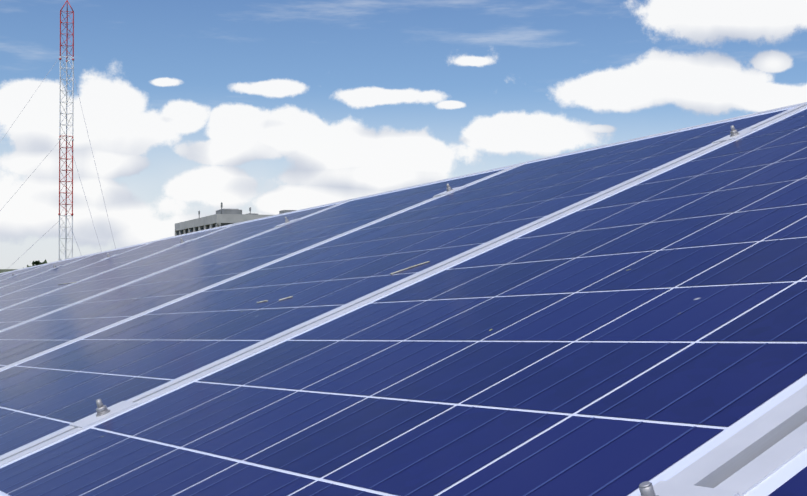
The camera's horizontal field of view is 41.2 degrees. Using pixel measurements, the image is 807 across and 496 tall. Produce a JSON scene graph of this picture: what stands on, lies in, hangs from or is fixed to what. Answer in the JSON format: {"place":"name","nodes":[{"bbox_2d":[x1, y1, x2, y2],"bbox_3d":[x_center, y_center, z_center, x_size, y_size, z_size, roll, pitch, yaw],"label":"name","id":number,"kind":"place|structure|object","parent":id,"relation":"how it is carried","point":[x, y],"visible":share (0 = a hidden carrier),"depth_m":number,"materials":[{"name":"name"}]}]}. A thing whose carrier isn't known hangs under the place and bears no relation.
{"place":"outdoors","nodes":[
{"label":"outdoors","id":0,"kind":"place"},
{"bbox_2d":[0,269,17,272],"bbox_3d":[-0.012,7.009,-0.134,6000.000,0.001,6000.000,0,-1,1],"label":"ground","id":1,"kind":"structure","parent":0,"point":[3,270],"depth_m":1991.61,"materials":[{"name":"green plant"}]},
{"bbox_2d":[27,259,46,266],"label":"tree","id":2,"kind":"object","parent":1,"relation":"on","point":[36,263],"depth_m":52.07,"materials":[{"name":"green plant"}]},
{"bbox_2d":[0,0,115,271],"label":"radio tower","id":3,"kind":"structure","parent":1,"relation":"on","point":[66,114],"depth_m":40.08,"materials":[{"name":"metal"}]},
{"bbox_2d":[175,202,295,235],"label":"office building","id":4,"kind":"structure","parent":0,"point":[221,217],"depth_m":153.79,"materials":[{"name":"concrete"}]},
{"bbox_2d":[0,0,806,268],"label":"sky","id":5,"kind":"structure","parent":0,"point":[269,107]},
{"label":"host building","id":6,"kind":"object","parent":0,"visible":0},
{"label":"mounting rails and legs","id":7,"kind":"object","parent":6,"relation":"on","visible":0},
{"bbox_2d":[0,261,55,280],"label":"solar panel","id":8,"kind":"object","parent":7,"relation":"on","point":[7,275],"visible":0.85,"depth_m":7.73,"materials":[{"name":"glass"}]},
{"bbox_2d":[0,252,99,287],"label":"solar panel","id":9,"kind":"object","parent":7,"relation":"on","point":[24,275],"visible":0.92,"depth_m":6.81,"materials":[{"name":"glass"}]},
{"bbox_2d":[0,240,156,295],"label":"solar panel","id":10,"kind":"object","parent":7,"relation":"on","point":[44,276],"visible":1,"depth_m":5.94,"materials":[{"name":"glass"}]},
{"bbox_2d":[69,399,137,429],"bbox_3d":[-0.407,0.235,1.467,0.080,0.061,0.060,-23,9,-33],"label":"clamp","id":11,"kind":"object","parent":7,"relation":"on","point":[103,413],"visible":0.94,"depth_m":1.46,"materials":[{"name":"metal"}]},
{"bbox_2d":[101,253,117,259],"bbox_3d":[-1.534,0.056,5.601,0.080,0.061,0.060,-23,9,-33],"label":"clamp","id":12,"kind":"object","parent":7,"relation":"on","point":[108,256],"visible":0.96,"depth_m":5.59,"materials":[{"name":"metal"}]},
{"bbox_2d":[0,222,240,309],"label":"solar panel","id":13,"kind":"object","parent":7,"relation":"on","point":[74,276],"visible":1,"depth_m":5.00,"materials":[{"name":"glass"}]},
{"bbox_2d":[0,198,353,330],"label":"solar panel","id":14,"kind":"object","parent":7,"relation":"on","point":[47,303],"visible":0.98,"depth_m":4.07,"materials":[{"name":"glass"}]},
{"bbox_2d":[172,238,192,246],"bbox_3d":[-0.977,-0.015,4.758,0.080,0.061,0.060,-23,9,-33],"label":"clamp","id":15,"kind":"object","parent":7,"relation":"on","point":[182,241],"visible":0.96,"depth_m":4.75,"materials":[{"name":"metal"}]},
{"bbox_2d":[0,163,521,368],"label":"solar panel","id":16,"kind":"object","parent":7,"relation":"on","point":[45,332],"visible":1,"depth_m":3.13,"materials":[{"name":"glass"}]},
{"bbox_2d":[274,217,299,226],"bbox_3d":[-0.421,-0.085,3.915,0.080,0.061,0.060,-23,9,-33],"label":"clamp","id":17,"kind":"object","parent":7,"relation":"on","point":[287,221],"visible":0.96,"depth_m":3.91,"materials":[{"name":"metal"}]},
{"bbox_2d":[0,105,806,495],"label":"solar panel","id":18,"kind":"object","parent":7,"relation":"on","point":[588,365],"visible":1,"depth_m":1.10,"materials":[{"name":"glass"}]},
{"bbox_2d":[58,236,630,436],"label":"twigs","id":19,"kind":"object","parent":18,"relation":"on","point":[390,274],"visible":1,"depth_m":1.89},
{"bbox_2d":[0,102,806,461],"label":"solar panel","id":20,"kind":"object","parent":7,"relation":"on","point":[50,394],"visible":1,"depth_m":2.12,"materials":[{"name":"glass"}]},
{"bbox_2d":[433,183,465,196],"bbox_3d":[0.135,-0.155,3.073,0.080,0.061,0.060,-23,9,-33],"label":"clamp","id":21,"kind":"object","parent":7,"relation":"on","point":[449,190],"visible":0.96,"depth_m":3.06,"materials":[{"name":"metal"}]},
{"bbox_2d":[639,481,739,495],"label":"clamp","id":22,"kind":"object","parent":7,"relation":"on","point":[659,488],"visible":1,"depth_m":0.64,"materials":[{"name":"metal"}]},
{"bbox_2d":[712,125,757,143],"bbox_3d":[0.691,-0.226,2.230,0.080,0.061,0.060,-23,9,-33],"label":"clamp","id":23,"kind":"object","parent":7,"relation":"on","point":[735,134],"visible":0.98,"depth_m":2.22,"materials":[{"name":"metal"}]},
{"bbox_2d":[715,421,806,495],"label":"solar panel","id":24,"kind":"object","parent":7,"relation":"on","point":[779,468],"depth_m":0.64,"materials":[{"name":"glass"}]}
]}

